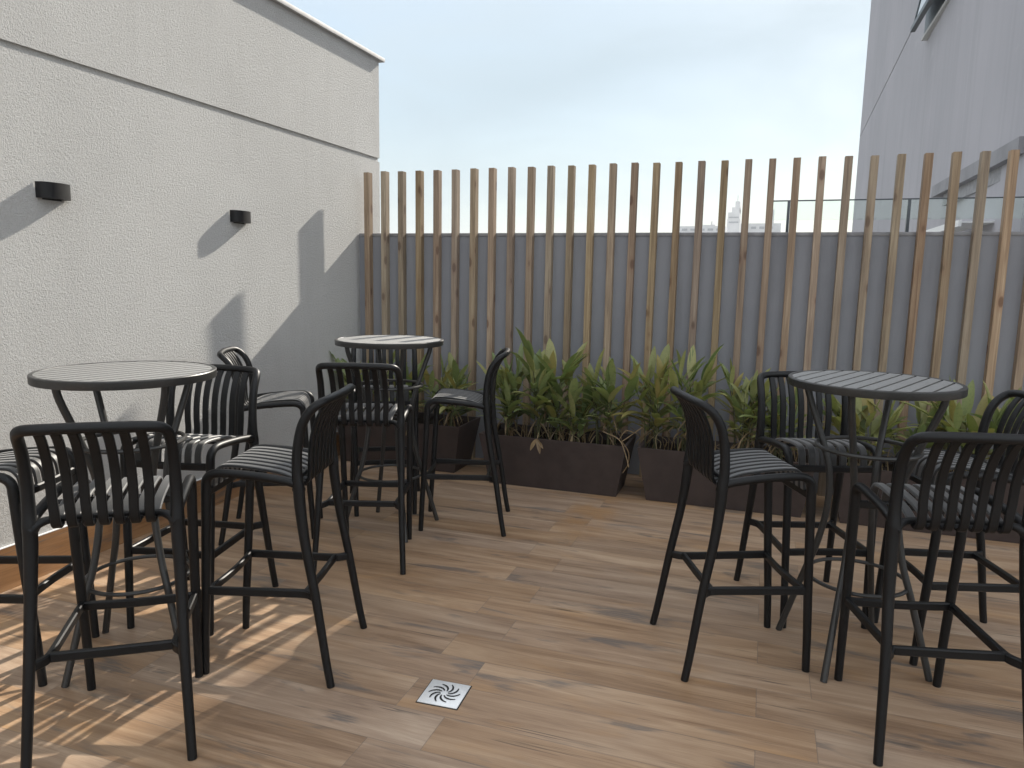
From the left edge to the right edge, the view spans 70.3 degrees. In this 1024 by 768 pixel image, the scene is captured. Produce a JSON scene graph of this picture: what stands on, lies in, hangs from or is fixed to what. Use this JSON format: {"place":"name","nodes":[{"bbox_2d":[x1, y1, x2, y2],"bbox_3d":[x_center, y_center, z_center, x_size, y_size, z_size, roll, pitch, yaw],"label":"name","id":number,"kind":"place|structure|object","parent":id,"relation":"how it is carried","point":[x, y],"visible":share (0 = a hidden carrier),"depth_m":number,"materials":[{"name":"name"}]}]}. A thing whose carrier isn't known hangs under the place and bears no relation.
{"place":"outdoors","nodes":[
{"label":"outdoors","id":0,"kind":"place"},
{"bbox_2d":[0,0,384,592],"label":"stucco wall","id":1,"kind":"structure","parent":0,"point":[162,138],"depth_m":4.23,"materials":[{"name":"paint"}]},
{"bbox_2d":[35,181,70,200],"bbox_3d":[-2.194,-0.924,3.496,0.060,0.080,0.164,4,9,19],"label":"wall light","id":2,"kind":"object","parent":1,"relation":"attached to","point":[52,191],"visible":1,"depth_m":3.46,"materials":[{"name":"black metal"}]},
{"bbox_2d":[230,210,250,223],"bbox_3d":[-1.758,-1.087,4.740,0.060,0.080,0.164,4,9,19],"label":"wall light","id":3,"kind":"object","parent":1,"relation":"attached to","point":[239,216],"visible":1,"depth_m":4.69,"materials":[{"name":"black metal"}]},
{"bbox_2d":[0,455,1023,767],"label":"floor","id":4,"kind":"structure","parent":0,"point":[542,637],"depth_m":2.88,"materials":[{"name":"brown wood"}]},
{"bbox_2d":[0,446,99,686],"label":"bar stool","id":5,"kind":"object","parent":4,"relation":"on","point":[8,464],"visible":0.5,"depth_m":2.69,"materials":[{"name":"black plastic"}]},
{"bbox_2d":[10,421,202,767],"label":"bar stool","id":6,"kind":"object","parent":4,"relation":"on","point":[86,507],"visible":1,"depth_m":2.18,"materials":[{"name":"black plastic"}]},
{"bbox_2d":[27,361,216,687],"bbox_3d":[-1.447,0.509,2.796,0.622,1.134,0.622,4,9,19],"label":"bar table","id":7,"kind":"object","parent":4,"relation":"on","point":[99,377],"visible":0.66,"depth_m":2.67,"materials":[{"name":"grey metal"}]},
{"bbox_2d":[120,364,278,635],"bbox_3d":[-1.394,0.475,3.225,0.485,1.076,0.526,2,8,8],"label":"bar stool","id":8,"kind":"object","parent":4,"relation":"on","point":[218,442],"visible":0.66,"depth_m":3.29,"materials":[{"name":"black plastic"}]},
{"bbox_2d":[217,346,322,545],"bbox_3d":[-1.394,0.329,4.215,0.526,1.076,0.485,0,8,-9],"label":"bar stool","id":9,"kind":"object","parent":4,"relation":"on","point":[301,400],"visible":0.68,"depth_m":4.09,"materials":[{"name":"black plastic"}]},
{"bbox_2d":[201,383,366,688],"bbox_3d":[-0.888,0.542,2.831,0.526,1.076,0.485,2,8,3],"label":"bar stool","id":10,"kind":"object","parent":4,"relation":"on","point":[297,466],"visible":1,"depth_m":2.69,"materials":[{"name":"black plastic"}]},
{"bbox_2d":[312,362,412,574],"bbox_3d":[-0.765,0.393,3.856,0.485,1.076,0.526,1,8,1],"label":"bar stool","id":11,"kind":"object","parent":4,"relation":"on","point":[377,413],"visible":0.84,"depth_m":3.68,"materials":[{"name":"black plastic"}]},
{"bbox_2d":[350,348,419,516],"bbox_3d":[-0.830,0.260,4.750,0.485,1.076,0.526,0,9,-10],"label":"bar stool","id":12,"kind":"object","parent":4,"relation":"on","point":[356,450],"visible":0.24,"depth_m":4.60,"materials":[{"name":"black plastic"}]},
{"bbox_2d":[335,335,443,542],"bbox_3d":[-0.719,0.300,4.299,0.622,1.134,0.622,-6,11,-40],"label":"bar table","id":13,"kind":"object","parent":4,"relation":"on","point":[378,343],"visible":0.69,"depth_m":4.24,"materials":[{"name":"grey metal"}]},
{"bbox_2d":[337,411,480,472],"bbox_3d":[-0.839,0.447,5.859,1.085,0.373,0.437,4,9,19],"label":"planter","id":14,"kind":"object","parent":4,"relation":"on","point":[456,442],"visible":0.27,"depth_m":5.68,"materials":[{"name":"brown plastic"}]},
{"bbox_2d":[330,350,408,411],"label":"ginger plant","id":15,"kind":"object","parent":14,"relation":"in","point":[343,371],"visible":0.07,"depth_m":5.91,"materials":[{"name":"green plant"}]},
{"bbox_2d":[386,354,433,409],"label":"ginger plant","id":16,"kind":"object","parent":14,"relation":"in","point":[409,376],"visible":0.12,"depth_m":5.69,"materials":[{"name":"green plant"}]},
{"bbox_2d":[420,350,482,426],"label":"ginger plant","id":17,"kind":"object","parent":14,"relation":"in","point":[454,377],"visible":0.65,"depth_m":5.66,"materials":[{"name":"green plant"}]},
{"bbox_2d":[416,679,471,709],"bbox_3d":[-0.245,1.121,2.633,0.158,0.005,0.158,3,9,16],"label":"floor drain","id":18,"kind":"object","parent":4,"relation":"on","point":[444,694],"visible":1,"depth_m":2.62,"materials":[{"name":"metal"}]},
{"bbox_2d":[418,348,510,536],"bbox_3d":[-0.276,0.320,4.407,0.526,1.076,0.485,1,8,3],"label":"bar stool","id":19,"kind":"object","parent":4,"relation":"on","point":[484,400],"visible":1,"depth_m":4.25,"materials":[{"name":"black plastic"}]},
{"bbox_2d":[479,423,636,496],"bbox_3d":[0.332,0.547,5.317,1.069,0.373,0.437,4,9,19],"label":"planter","id":20,"kind":"object","parent":4,"relation":"on","point":[588,467],"visible":0.71,"depth_m":5.14,"materials":[{"name":"brown plastic"}]},
{"bbox_2d":[476,342,533,436],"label":"ginger plant","id":21,"kind":"object","parent":20,"relation":"in","point":[507,379],"visible":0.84,"depth_m":5.39,"materials":[{"name":"green plant"}]},
{"bbox_2d":[530,432,542,453],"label":"dry leaf","id":22,"kind":"object","parent":20,"relation":"hanging from","point":[538,443],"visible":1,"depth_m":5.07,"materials":[{"name":"beige plant"}]},
{"bbox_2d":[499,328,589,438],"bbox_3d":[0.282,0.033,5.271,0.676,0.909,0.599,-2,9,-18],"label":"ginger plant","id":23,"kind":"object","parent":20,"relation":"in","point":[540,376],"visible":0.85,"depth_m":5.24,"materials":[{"name":"green plant"}]},
{"bbox_2d":[534,360,606,442],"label":"ginger plant","id":24,"kind":"object","parent":20,"relation":"in","point":[570,423],"visible":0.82,"depth_m":5.18,"materials":[{"name":"green plant"}]},
{"bbox_2d":[565,348,645,444],"bbox_3d":[0.648,0.132,5.112,0.625,0.788,0.533,4,9,19],"label":"ginger plant","id":25,"kind":"object","parent":20,"relation":"in","point":[606,391],"visible":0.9,"depth_m":5.09,"materials":[{"name":"green plant"}]},
{"bbox_2d":[603,427,642,472],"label":"dry twig","id":26,"kind":"object","parent":20,"relation":"in","point":[624,445],"visible":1,"depth_m":4.92,"materials":[{"name":"brown plant"}]},
{"bbox_2d":[359,232,1023,494],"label":"grey wall","id":27,"kind":"structure","parent":4,"relation":"on","point":[900,303],"depth_m":5.26,"materials":[{"name":"paint"}]},
{"bbox_2d":[364,150,1023,495],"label":"slat screen","id":28,"kind":"object","parent":27,"relation":"attached to","point":[973,262],"visible":0.7,"depth_m":5.27,"materials":[{"name":"brown wood"}]},
{"bbox_2d":[774,196,1023,231],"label":"glass railing","id":29,"kind":"object","parent":27,"relation":"on","point":[908,210],"visible":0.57,"depth_m":7.03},
{"bbox_2d":[637,435,816,517],"bbox_3d":[1.441,0.621,4.951,1.120,0.373,0.437,4,9,19],"label":"planter","id":30,"kind":"object","parent":4,"relation":"on","point":[661,470],"visible":0.31,"depth_m":4.86,"materials":[{"name":"brown plastic"}]},
{"bbox_2d":[610,344,683,449],"bbox_3d":[0.966,0.113,5.066,0.558,0.768,0.478,6,10,31],"label":"ginger plant","id":31,"kind":"object","parent":30,"relation":"in","point":[650,392],"visible":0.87,"depth_m":5.07,"materials":[{"name":"green plant"}]},
{"bbox_2d":[652,344,728,450],"bbox_3d":[1.219,0.139,4.942,0.498,0.844,0.458,1,8,1],"label":"ginger plant","id":32,"kind":"object","parent":30,"relation":"in","point":[701,386],"visible":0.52,"depth_m":4.92,"materials":[{"name":"green plant"}]},
{"bbox_2d":[712,358,787,449],"bbox_3d":[1.569,0.225,4.870,0.530,0.792,0.412,4,9,19],"label":"ginger plant","id":33,"kind":"object","parent":30,"relation":"in","point":[739,402],"visible":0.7,"depth_m":4.85,"materials":[{"name":"green plant"}]},
{"bbox_2d":[738,372,814,461],"bbox_3d":[1.745,0.272,4.839,0.578,0.722,0.421,4,9,19],"label":"ginger plant","id":34,"kind":"object","parent":30,"relation":"in","point":[768,425],"visible":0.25,"depth_m":4.81,"materials":[{"name":"green plant"}]},
{"bbox_2d":[650,386,816,681],"bbox_3d":[0.894,0.561,2.918,0.526,1.076,0.485,0,8,-4],"label":"bar stool","id":35,"kind":"object","parent":4,"relation":"on","point":[724,468],"visible":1,"depth_m":2.78,"materials":[{"name":"black plastic"}]},
{"bbox_2d":[734,371,881,628],"bbox_3d":[1.377,0.504,3.363,0.485,1.076,0.526,1,8,-1],"label":"bar stool","id":36,"kind":"object","parent":4,"relation":"on","point":[784,444],"visible":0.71,"depth_m":3.44,"materials":[{"name":"black plastic"}]},
{"bbox_2d":[776,370,967,682],"bbox_3d":[1.389,0.545,2.893,0.622,1.134,0.622,5,9,27],"label":"bar table","id":37,"kind":"object","parent":4,"relation":"on","point":[887,387],"visible":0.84,"depth_m":2.78,"materials":[{"name":"grey metal"}]},
{"bbox_2d":[833,454,1023,542],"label":"planter","id":38,"kind":"object","parent":4,"relation":"on","point":[1012,536],"visible":0.11,"depth_m":4.44,"materials":[{"name":"brown plastic"}]},
{"bbox_2d":[813,393,918,470],"bbox_3d":[2.201,0.310,4.652,0.634,0.647,0.470,1,8,-3],"label":"ginger plant","id":39,"kind":"object","parent":38,"relation":"in","point":[864,407],"visible":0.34,"depth_m":4.65,"materials":[{"name":"green plant"}]},
{"bbox_2d":[869,401,968,466],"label":"ginger plant","id":40,"kind":"object","parent":38,"relation":"in","point":[922,417],"visible":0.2,"depth_m":4.61,"materials":[{"name":"green plant"}]},
{"bbox_2d":[900,375,1014,472],"bbox_3d":[2.779,0.328,4.426,0.606,0.762,0.567,-1,9,-10],"label":"ginger plant","id":41,"kind":"object","parent":38,"relation":"in","point":[956,415],"visible":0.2,"depth_m":4.47,"materials":[{"name":"green plant"}]},
{"bbox_2d":[969,381,1023,460],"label":"ginger plant","id":42,"kind":"object","parent":38,"relation":"in","point":[997,416],"visible":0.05,"depth_m":4.39,"materials":[{"name":"green plant"}]},
{"bbox_2d":[834,432,1023,766],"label":"bar stool","id":43,"kind":"object","parent":4,"relation":"on","point":[891,505],"visible":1,"depth_m":2.28,"materials":[{"name":"black plastic"}]},
{"bbox_2d":[874,390,1023,665],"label":"bar stool","id":44,"kind":"object","parent":4,"relation":"on","point":[981,587],"visible":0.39,"depth_m":2.99,"materials":[{"name":"black plastic"}]},
{"bbox_2d":[285,0,870,232],"label":"sky","id":45,"kind":"structure","parent":0,"point":[482,85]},
{"bbox_2d":[679,221,726,232],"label":"apartment block","id":46,"kind":"structure","parent":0,"point":[712,227],"depth_m":247.70,"materials":[{"name":"white concrete"}]},
{"bbox_2d":[727,201,740,231],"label":"tower block","id":47,"kind":"structure","parent":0,"point":[734,221],"depth_m":272.25,"materials":[{"name":"white concrete"}]},
{"bbox_2d":[740,210,780,231],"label":"apartment block","id":48,"kind":"structure","parent":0,"point":[758,227],"depth_m":232.21,"materials":[{"name":"white concrete"}]},
{"bbox_2d":[852,0,1023,231],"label":"grey building","id":49,"kind":"structure","parent":0,"point":[944,81],"depth_m":11.21,"materials":[{"name":"paint"}]},
{"bbox_2d":[910,0,944,32],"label":"window","id":50,"kind":"structure","parent":49,"relation":"in","point":[930,8],"depth_m":12.48,"materials":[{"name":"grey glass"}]}
]}

